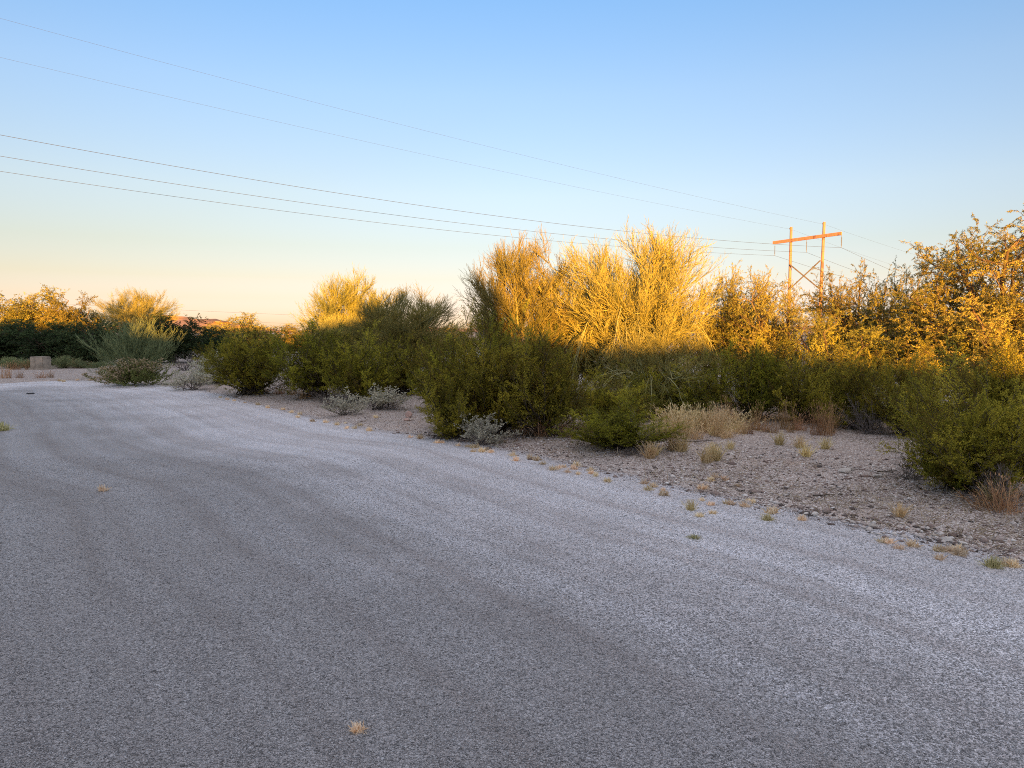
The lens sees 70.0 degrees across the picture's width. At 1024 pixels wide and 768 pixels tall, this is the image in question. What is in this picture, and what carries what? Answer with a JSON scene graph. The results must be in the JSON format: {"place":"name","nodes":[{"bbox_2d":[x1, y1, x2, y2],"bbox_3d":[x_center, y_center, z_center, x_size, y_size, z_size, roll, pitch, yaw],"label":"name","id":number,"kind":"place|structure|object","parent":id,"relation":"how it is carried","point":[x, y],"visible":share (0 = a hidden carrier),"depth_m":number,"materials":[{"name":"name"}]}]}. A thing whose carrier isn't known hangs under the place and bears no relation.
{"place":"outdoors","nodes":[
{"label":"outdoors","id":0,"kind":"place"},
{"bbox_2d":[111,316,298,332],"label":"hill","id":1,"kind":"structure","parent":0,"point":[183,322],"depth_m":1442.10,"materials":[{"name":"stone"}]},
{"bbox_2d":[0,380,1023,767],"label":"road","id":2,"kind":"structure","parent":0,"point":[78,422],"depth_m":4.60,"materials":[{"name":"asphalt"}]},
{"bbox_2d":[348,721,367,734],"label":"straw tuft","id":3,"kind":"object","parent":2,"relation":"on","point":[357,727],"visible":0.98,"depth_m":3.00,"materials":[{"name":"plant"}]},
{"bbox_2d":[974,555,1005,569],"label":"green tuft","id":4,"kind":"object","parent":2,"relation":"on","point":[991,562],"visible":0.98,"depth_m":5.11,"materials":[{"name":"plant"}]},
{"bbox_2d":[0,332,1023,564],"bbox_3d":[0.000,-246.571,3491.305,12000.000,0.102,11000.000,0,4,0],"label":"ground","id":5,"kind":"structure","parent":0,"point":[844,448],"depth_m":9.33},
{"bbox_2d":[0,356,26,367],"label":"grey weed","id":6,"kind":"object","parent":5,"relation":"on","point":[8,359],"visible":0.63,"depth_m":32.39,"materials":[{"name":"green plant"}]},
{"bbox_2d":[0,318,39,362],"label":"desert tree","id":7,"kind":"object","parent":5,"relation":"on","point":[6,349],"visible":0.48,"depth_m":36.34,"materials":[{"name":"green plant"}]},
{"bbox_2d":[0,293,54,336],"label":"desert tree","id":8,"kind":"object","parent":5,"relation":"on","point":[4,317],"visible":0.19,"depth_m":46.22,"materials":[{"name":"brown plant"}]},
{"bbox_2d":[28,356,52,369],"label":"concrete block","id":9,"kind":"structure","parent":5,"relation":"on","point":[40,362],"depth_m":31.17,"materials":[{"name":"concrete"}]},
{"bbox_2d":[3,318,84,364],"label":"desert tree","id":10,"kind":"object","parent":5,"relation":"on","point":[34,346],"visible":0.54,"depth_m":35.63,"materials":[{"name":"green plant"}]},
{"bbox_2d":[1,283,91,332],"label":"desert tree","id":11,"kind":"object","parent":5,"relation":"on","point":[30,298],"visible":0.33,"depth_m":47.04,"materials":[{"name":"brown plant"}]},
{"bbox_2d":[51,355,84,367],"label":"grey weed","id":12,"kind":"object","parent":5,"relation":"on","point":[64,361],"visible":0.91,"depth_m":32.34,"materials":[{"name":"green plant"}]},
{"bbox_2d":[33,290,105,334],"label":"desert tree","id":13,"kind":"object","parent":5,"relation":"on","point":[69,315],"visible":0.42,"depth_m":46.19,"materials":[{"name":"brown plant"}]},
{"bbox_2d":[45,318,132,362],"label":"desert tree","id":14,"kind":"object","parent":5,"relation":"on","point":[70,343],"visible":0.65,"depth_m":34.65,"materials":[{"name":"green plant"}]},
{"bbox_2d":[75,314,183,374],"bbox_3d":[-13.681,-1.388,26.394,3.731,2.361,3.628,3,5,33],"label":"desert broom","id":15,"kind":"object","parent":5,"relation":"on","point":[135,346],"visible":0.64,"depth_m":26.14,"materials":[{"name":"green plant"}]},
{"bbox_2d":[82,357,179,386],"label":"bush","id":16,"kind":"object","parent":5,"relation":"on","point":[134,371],"visible":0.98,"depth_m":22.25,"materials":[{"name":"green plant"}]},
{"bbox_2d":[87,283,182,329],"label":"palo verde tree","id":17,"kind":"object","parent":5,"relation":"on","point":[145,304],"visible":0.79,"depth_m":58.57,"materials":[{"name":"yellow plant"}]},
{"bbox_2d":[122,310,218,362],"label":"desert tree","id":18,"kind":"object","parent":5,"relation":"on","point":[189,340],"visible":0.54,"depth_m":37.62,"materials":[{"name":"green plant"}]},
{"bbox_2d":[171,351,198,370],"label":"dry bush","id":19,"kind":"object","parent":5,"relation":"on","point":[187,366],"visible":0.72,"depth_m":29.96,"materials":[{"name":"plant"}]},
{"bbox_2d":[161,368,213,390],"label":"silver bush","id":20,"kind":"object","parent":5,"relation":"on","point":[196,380],"visible":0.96,"depth_m":20.65,"materials":[{"name":"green plant"}]},
{"bbox_2d":[187,351,222,384],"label":"silver bush","id":21,"kind":"object","parent":5,"relation":"on","point":[200,368],"visible":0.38,"depth_m":22.34,"materials":[{"name":"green plant"}]},
{"bbox_2d":[197,341,230,382],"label":"creosote bush","id":22,"kind":"object","parent":5,"relation":"on","point":[214,357],"visible":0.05,"depth_m":23.01,"materials":[{"name":"green plant"}]},
{"bbox_2d":[190,326,240,356],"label":"desert tree","id":23,"kind":"object","parent":5,"relation":"on","point":[209,335],"visible":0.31,"depth_m":45.29,"materials":[{"name":"green plant"}]},
{"bbox_2d":[210,311,276,340],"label":"desert tree","id":24,"kind":"object","parent":5,"relation":"on","point":[229,326],"visible":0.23,"depth_m":51.65,"materials":[{"name":"brown plant"}]},
{"bbox_2d":[189,312,300,395],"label":"creosote bush","id":25,"kind":"object","parent":5,"relation":"on","point":[245,365],"visible":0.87,"depth_m":18.61,"materials":[{"name":"green plant"}]},
{"bbox_2d":[210,328,290,359],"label":"desert tree","id":26,"kind":"object","parent":5,"relation":"on","point":[233,337],"visible":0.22,"depth_m":37.59,"materials":[{"name":"green plant"}]},
{"bbox_2d":[270,324,317,352],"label":"desert tree","id":27,"kind":"object","parent":5,"relation":"on","point":[290,328],"visible":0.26,"depth_m":54.14,"materials":[{"name":"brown plant"}]},
{"bbox_2d":[261,316,366,398],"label":"creosote bush","id":28,"kind":"object","parent":5,"relation":"on","point":[300,376],"visible":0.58,"depth_m":17.58,"materials":[{"name":"green plant"}]},
{"bbox_2d":[303,384,361,406],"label":"dead shrub","id":29,"kind":"object","parent":5,"relation":"on","point":[322,398],"visible":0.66,"depth_m":15.74,"materials":[{"name":"plant"}]},
{"bbox_2d":[304,311,371,359],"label":"palo verde tree","id":30,"kind":"object","parent":5,"relation":"on","point":[332,324],"visible":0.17,"depth_m":24.11,"materials":[{"name":"green plant"}]},
{"bbox_2d":[320,394,372,415],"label":"silver bush","id":31,"kind":"object","parent":5,"relation":"on","point":[344,406],"visible":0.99,"depth_m":14.24,"materials":[{"name":"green plant"}]},
{"bbox_2d":[285,262,408,337],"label":"palo verde tree","id":32,"kind":"object","parent":5,"relation":"on","point":[328,306],"visible":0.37,"depth_m":26.89,"materials":[{"name":"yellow plant"}]},
{"bbox_2d":[310,317,409,401],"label":"creosote bush","id":33,"kind":"object","parent":5,"relation":"on","point":[359,377],"visible":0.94,"depth_m":16.66,"materials":[{"name":"green plant"}]},
{"bbox_2d":[344,383,416,409],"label":"silver bush","id":34,"kind":"object","parent":5,"relation":"on","point":[378,398],"visible":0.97,"depth_m":15.22,"materials":[{"name":"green plant"}]},
{"bbox_2d":[341,282,469,367],"bbox_3d":[-3.473,-1.772,23.963,4.534,3.362,4.718,-3,5,-34],"label":"palo verde tree","id":35,"kind":"object","parent":5,"relation":"on","point":[419,325],"visible":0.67,"depth_m":23.23,"materials":[{"name":"green plant"}]},
{"bbox_2d":[361,331,464,395],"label":"creosote bush","id":36,"kind":"object","parent":5,"relation":"on","point":[403,377],"visible":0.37,"depth_m":18.34,"materials":[{"name":"green plant"}]},
{"bbox_2d":[415,419,462,439],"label":"dead shrub","id":37,"kind":"object","parent":5,"relation":"on","point":[438,433],"visible":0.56,"depth_m":11.23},
{"bbox_2d":[400,330,482,403],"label":"creosote bush","id":38,"kind":"object","parent":5,"relation":"on","point":[432,360],"visible":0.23,"depth_m":14.72,"materials":[{"name":"green plant"}]},
{"bbox_2d":[406,360,519,439],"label":"creosote bush","id":39,"kind":"object","parent":5,"relation":"on","point":[457,410],"visible":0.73,"depth_m":11.15,"materials":[{"name":"green plant"}]},
{"bbox_2d":[402,297,555,434],"bbox_3d":[-0.477,-0.293,11.692,2.524,2.194,2.268,0,4,-5],"label":"creosote bush","id":40,"kind":"object","parent":5,"relation":"on","point":[488,368],"visible":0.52,"depth_m":11.33,"materials":[{"name":"green plant"}]},
{"bbox_2d":[453,412,522,446],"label":"silver bush","id":41,"kind":"object","parent":5,"relation":"on","point":[481,431],"visible":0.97,"depth_m":10.61,"materials":[{"name":"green plant"}]},
{"bbox_2d":[452,296,564,426],"bbox_3d":[-0.070,-0.398,12.677,1.882,2.277,2.069,4,6,45],"label":"creosote bush","id":42,"kind":"object","parent":5,"relation":"on","point":[509,334],"visible":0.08,"depth_m":12.58,"materials":[{"name":"green plant"}]},
{"bbox_2d":[452,224,589,374],"bbox_3d":[0.311,-1.638,17.152,3.462,4.069,3.810,-1,4,-11],"label":"palo verde tree","id":43,"kind":"object","parent":5,"relation":"on","point":[520,285],"visible":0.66,"depth_m":16.46,"materials":[{"name":"green plant"}]},
{"bbox_2d":[487,324,602,436],"bbox_3d":[0.526,-0.061,11.377,1.839,1.749,1.955,0,4,2],"label":"creosote bush","id":44,"kind":"object","parent":5,"relation":"on","point":[561,391],"visible":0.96,"depth_m":11.09,"materials":[{"name":"green plant"}]},
{"bbox_2d":[522,292,619,392],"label":"palo verde tree","id":45,"kind":"object","parent":5,"relation":"on","point":[585,371],"visible":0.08,"depth_m":17.85,"materials":[{"name":"green plant"}]},
{"bbox_2d":[194,383,1023,515],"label":"leaf litter","id":46,"kind":"object","parent":5,"relation":"on","point":[929,489],"visible":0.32,"depth_m":11.25,"materials":[{"name":"plant"}]},
{"bbox_2d":[567,364,664,426],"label":"creosote bush","id":47,"kind":"object","parent":5,"relation":"on","point":[608,398],"visible":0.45,"depth_m":11.83,"materials":[{"name":"green plant"}]},
{"bbox_2d":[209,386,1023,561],"bbox_3d":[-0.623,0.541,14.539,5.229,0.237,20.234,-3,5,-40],"label":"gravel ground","id":48,"kind":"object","parent":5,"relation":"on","point":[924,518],"depth_m":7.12,"materials":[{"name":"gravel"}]},
{"bbox_2d":[546,396,688,451],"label":"creosote bush","id":49,"kind":"object","parent":5,"relation":"on","point":[616,432],"visible":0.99,"depth_m":9.92,"materials":[{"name":"green plant"}]},
{"bbox_2d":[528,216,730,405],"bbox_3d":[2.535,-1.419,16.516,4.388,4.720,4.664,-2,4,-23],"label":"palo verde tree","id":50,"kind":"object","parent":5,"relation":"on","point":[649,301],"visible":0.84,"depth_m":15.52,"materials":[{"name":"yellow plant"}]},
{"bbox_2d":[569,346,720,390],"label":"creosote bush","id":51,"kind":"object","parent":5,"relation":"on","point":[593,371],"visible":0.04,"depth_m":17.96,"materials":[{"name":"green plant"}]},
{"bbox_2d":[635,440,662,458],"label":"yellow grass clump","id":52,"kind":"object","parent":5,"relation":"on","point":[648,454],"visible":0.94,"depth_m":9.42,"materials":[{"name":"plant"}]},
{"bbox_2d":[573,324,743,420],"bbox_3d":[2.575,-0.159,14.198,3.489,2.219,3.484,4,5,42],"label":"bush","id":53,"kind":"object","parent":5,"relation":"on","point":[645,356],"visible":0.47,"depth_m":13.86,"materials":[{"name":"green plant"}]},
{"bbox_2d":[663,435,687,450],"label":"yellow grass clump","id":54,"kind":"object","parent":5,"relation":"on","point":[669,447],"visible":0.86,"depth_m":9.89,"materials":[{"name":"plant"}]},
{"bbox_2d":[612,356,740,416],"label":"creosote bush","id":55,"kind":"object","parent":5,"relation":"on","point":[691,399],"visible":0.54,"depth_m":13.25,"materials":[{"name":"green plant"}]},
{"bbox_2d":[651,402,702,424],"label":"dry grass clump","id":56,"kind":"object","parent":5,"relation":"on","point":[670,410],"visible":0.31,"depth_m":12.08,"materials":[{"name":"plant"}]},
{"bbox_2d":[664,433,695,451],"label":"yellow grass clump","id":57,"kind":"object","parent":5,"relation":"on","point":[681,449],"visible":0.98,"depth_m":9.79,"materials":[{"name":"plant"}]},
{"bbox_2d":[655,409,706,439],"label":"dry grass clump","id":58,"kind":"object","parent":5,"relation":"on","point":[687,434],"visible":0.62,"depth_m":10.99,"materials":[{"name":"plant"}]},
{"bbox_2d":[652,404,709,425],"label":"dry grass clump","id":59,"kind":"object","parent":5,"relation":"on","point":[679,413],"visible":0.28,"depth_m":11.80,"materials":[{"name":"plant"}]},
{"bbox_2d":[667,402,715,428],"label":"dry grass clump","id":60,"kind":"object","parent":5,"relation":"on","point":[691,407],"visible":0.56,"depth_m":11.77,"materials":[{"name":"plant"}]},
{"bbox_2d":[682,425,709,439],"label":"dry grass clump","id":61,"kind":"object","parent":5,"relation":"on","point":[696,436],"visible":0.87,"depth_m":10.98,"materials":[{"name":"plant"}]},
{"bbox_2d":[693,445,720,462],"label":"yellow grass clump","id":62,"kind":"object","parent":5,"relation":"on","point":[705,457],"visible":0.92,"depth_m":9.00,"materials":[{"name":"plant"}]},
{"bbox_2d":[691,409,727,432],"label":"dry grass clump","id":63,"kind":"object","parent":5,"relation":"on","point":[703,425],"visible":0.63,"depth_m":11.59,"materials":[{"name":"plant"}]},
{"bbox_2d":[705,442,733,460],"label":"yellow grass clump","id":64,"kind":"object","parent":5,"relation":"on","point":[718,457],"visible":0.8,"depth_m":9.12,"materials":[{"name":"plant"}]},
{"bbox_2d":[698,406,744,436],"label":"dry grass clump","id":65,"kind":"object","parent":5,"relation":"on","point":[720,426],"visible":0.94,"depth_m":11.21,"materials":[{"name":"plant"}]},
{"bbox_2d":[679,260,766,387],"bbox_3d":[5.088,-1.300,17.569,2.050,3.342,2.551,-2,5,-30],"label":"mesquite tree","id":66,"kind":"object","parent":5,"relation":"on","point":[719,288],"visible":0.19,"depth_m":17.28,"materials":[{"name":"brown plant"}]},
{"bbox_2d":[715,409,763,429],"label":"dry grass clump","id":67,"kind":"object","parent":5,"relation":"on","point":[737,423],"visible":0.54,"depth_m":11.97,"materials":[{"name":"plant"}]},
{"bbox_2d":[696,266,790,393],"bbox_3d":[5.274,-1.157,16.631,2.002,3.182,2.492,4,5,41],"label":"mesquite tree","id":68,"kind":"object","parent":5,"relation":"on","point":[730,319],"visible":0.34,"depth_m":16.42,"materials":[{"name":"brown plant"}]},
{"bbox_2d":[698,334,809,420],"bbox_3d":[4.484,-0.133,13.440,1.924,1.594,2.046,3,5,35],"label":"creosote bush","id":69,"kind":"object","parent":5,"relation":"on","point":[752,387],"visible":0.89,"depth_m":13.22,"materials":[{"name":"green plant"}]},
{"bbox_2d":[739,400,769,429],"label":"rusty grass clump","id":70,"kind":"object","parent":5,"relation":"on","point":[756,416],"visible":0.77,"depth_m":11.88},
{"bbox_2d":[727,264,822,375],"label":"mesquite tree","id":71,"kind":"object","parent":5,"relation":"on","point":[774,339],"visible":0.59,"depth_m":15.46,"materials":[{"name":"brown plant"}]},
{"bbox_2d":[770,430,791,444],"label":"yellow grass clump","id":72,"kind":"object","parent":5,"relation":"on","point":[779,439],"visible":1,"depth_m":10.40,"materials":[{"name":"plant"}]},
{"bbox_2d":[775,397,810,430],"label":"rusty grass clump","id":73,"kind":"object","parent":5,"relation":"on","point":[785,421],"visible":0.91,"depth_m":12.05,"materials":[{"name":"plant"}]},
{"bbox_2d":[791,434,811,447],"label":"yellow grass clump","id":74,"kind":"object","parent":5,"relation":"on","point":[798,443],"visible":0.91,"depth_m":10.15,"materials":[{"name":"plant"}]},
{"bbox_2d":[792,442,819,456],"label":"yellow grass clump","id":75,"kind":"object","parent":5,"relation":"on","point":[806,450],"visible":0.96,"depth_m":9.37,"materials":[{"name":"plant"}]},
{"bbox_2d":[773,222,841,337],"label":"utility pole","id":76,"kind":"object","parent":5,"relation":"on","point":[823,235],"visible":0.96,"depth_m":95.63,"materials":[{"name":"brown wood"}]},
{"bbox_2d":[1,171,869,284],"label":"power line","id":77,"kind":"object","parent":76,"relation":"attached to","point":[359,220],"visible":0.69,"depth_m":71.94,"materials":[{"name":"metal"}]},
{"bbox_2d":[2,156,902,287],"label":"power line","id":78,"kind":"object","parent":76,"relation":"attached to","point":[376,212],"visible":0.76,"depth_m":67.30,"materials":[{"name":"metal"}]},
{"bbox_2d":[2,135,932,287],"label":"power line","id":79,"kind":"object","parent":76,"relation":"attached to","point":[407,203],"visible":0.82,"depth_m":63.61,"materials":[{"name":"metal"}]},
{"bbox_2d":[0,57,963,285],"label":"power line","id":80,"kind":"object","parent":76,"relation":"attached to","point":[401,149],"visible":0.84,"depth_m":71.26,"materials":[{"name":"metal"}]},
{"bbox_2d":[4,19,965,269],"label":"power line","id":81,"kind":"object","parent":76,"relation":"attached to","point":[408,126],"visible":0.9,"depth_m":65.49,"materials":[{"name":"metal"}]},
{"bbox_2d":[801,403,826,435],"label":"rusty grass clump","id":82,"kind":"object","parent":5,"relation":"on","point":[818,416],"visible":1,"depth_m":11.45,"materials":[{"name":"plant"}]},
{"bbox_2d":[765,333,874,422],"bbox_3d":[5.396,-0.111,13.048,2.070,1.603,1.883,-1,4,-13],"label":"creosote bush","id":83,"kind":"object","parent":5,"relation":"on","point":[793,388],"visible":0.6,"depth_m":12.82,"materials":[{"name":"green plant"}]},
{"bbox_2d":[812,397,845,433],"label":"rusty grass clump","id":84,"kind":"object","parent":5,"relation":"on","point":[829,419],"visible":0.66,"depth_m":11.59,"materials":[{"name":"plant"}]},
{"bbox_2d":[805,403,854,435],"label":"rusty grass clump","id":85,"kind":"object","parent":5,"relation":"on","point":[830,433],"visible":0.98,"depth_m":11.40,"materials":[{"name":"plant"}]},
{"bbox_2d":[775,303,906,400],"bbox_3d":[6.346,-0.473,14.166,2.243,2.176,2.450,-2,4,-20],"label":"mesquite tree","id":86,"kind":"object","parent":5,"relation":"on","point":[865,340],"visible":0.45,"depth_m":13.92,"materials":[{"name":"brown plant"}]},
{"bbox_2d":[802,346,903,430],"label":"creosote bush","id":87,"kind":"object","parent":5,"relation":"on","point":[849,386],"visible":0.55,"depth_m":12.09,"materials":[{"name":"green plant"}]},
{"bbox_2d":[797,257,911,382],"bbox_3d":[7.296,-1.042,15.256,2.600,3.136,2.578,0,4,1],"label":"mesquite tree","id":88,"kind":"object","parent":5,"relation":"on","point":[847,322],"visible":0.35,"depth_m":15.24,"materials":[{"name":"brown plant"}]},
{"bbox_2d":[829,393,892,436],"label":"dead shrub","id":89,"kind":"object","parent":5,"relation":"on","point":[858,419],"visible":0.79,"depth_m":11.50,"materials":[{"name":"plant"}]},
{"bbox_2d":[865,449,931,480],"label":"dead shrub","id":90,"kind":"object","parent":5,"relation":"on","point":[908,471],"visible":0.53,"depth_m":8.01,"materials":[{"name":"plant"}]},
{"bbox_2d":[889,501,912,517],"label":"yellow grass clump","id":91,"kind":"object","parent":5,"relation":"on","point":[901,512],"visible":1,"depth_m":6.42,"materials":[{"name":"plant"}]},
{"bbox_2d":[852,332,967,436],"bbox_3d":[6.058,0.005,11.309,1.407,1.611,1.945,0,4,7],"label":"creosote bush","id":92,"kind":"object","parent":5,"relation":"on","point":[885,379],"visible":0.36,"depth_m":11.16,"materials":[{"name":"green plant"}]},
{"bbox_2d":[850,240,989,400],"bbox_3d":[7.967,-1.074,14.280,2.450,3.354,2.243,-1,4,-15],"label":"mesquite tree","id":93,"kind":"object","parent":5,"relation":"on","point":[880,310],"visible":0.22,"depth_m":14.12,"materials":[{"name":"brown plant"}]},
{"bbox_2d":[865,344,1023,495],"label":"creosote bush","id":94,"kind":"object","parent":5,"relation":"on","point":[1007,428],"visible":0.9,"depth_m":7.09,"materials":[{"name":"green plant"}]},
{"bbox_2d":[879,292,1023,412],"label":"mesquite tree","id":95,"kind":"object","parent":5,"relation":"on","point":[1018,345],"visible":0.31,"depth_m":11.98,"materials":[{"name":"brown plant"}]},
{"bbox_2d":[884,203,1023,394],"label":"mesquite tree","id":96,"kind":"object","parent":5,"relation":"on","point":[1015,306],"visible":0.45,"depth_m":12.87,"materials":[{"name":"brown plant"}]},
{"bbox_2d":[944,546,970,556],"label":"straw tuft","id":97,"kind":"object","parent":5,"relation":"on","point":[957,551],"visible":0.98,"depth_m":5.39,"materials":[{"name":"plant"}]},
{"bbox_2d":[896,326,1023,434],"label":"creosote bush","id":98,"kind":"object","parent":5,"relation":"on","point":[1002,370],"visible":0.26,"depth_m":8.89,"materials":[{"name":"green plant"}]},
{"bbox_2d":[907,406,1017,491],"bbox_3d":[4.632,0.640,7.496,1.178,0.903,1.072,-3,5,-33],"label":"creosote bush","id":99,"kind":"object","parent":5,"relation":"on","point":[956,481],"visible":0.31,"depth_m":7.36,"materials":[{"name":"green plant"}]},
{"bbox_2d":[953,457,1022,509],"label":"dead shrub","id":100,"kind":"object","parent":5,"relation":"on","point":[1001,481],"visible":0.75,"depth_m":6.82,"materials":[{"name":"plant"}]},
{"bbox_2d":[953,485,1023,512],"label":"brown grass clump","id":101,"kind":"object","parent":5,"relation":"on","point":[980,501],"visible":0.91,"depth_m":6.67,"materials":[{"name":"plant"}]},
{"bbox_2d":[976,480,1014,501],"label":"yellow grass clump","id":102,"kind":"object","parent":5,"relation":"on","point":[987,496],"visible":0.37,"depth_m":6.87,"materials":[{"name":"plant"}]},
{"bbox_2d":[972,471,1023,514],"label":"brown grass clump","id":103,"kind":"object","parent":5,"relation":"on","point":[1008,502],"visible":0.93,"depth_m":6.60,"materials":[{"name":"plant"}]},
{"bbox_2d":[0,0,1023,330],"label":"sky","id":104,"kind":"structure","parent":0,"point":[883,123],"materials":[{"name":"blue"}]},
{"bbox_2d":[411,431,1016,557],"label":"edge gravel","id":105,"kind":"structure","parent":0,"point":[903,535],"depth_m":6.63,"materials":[{"name":"gravel"}]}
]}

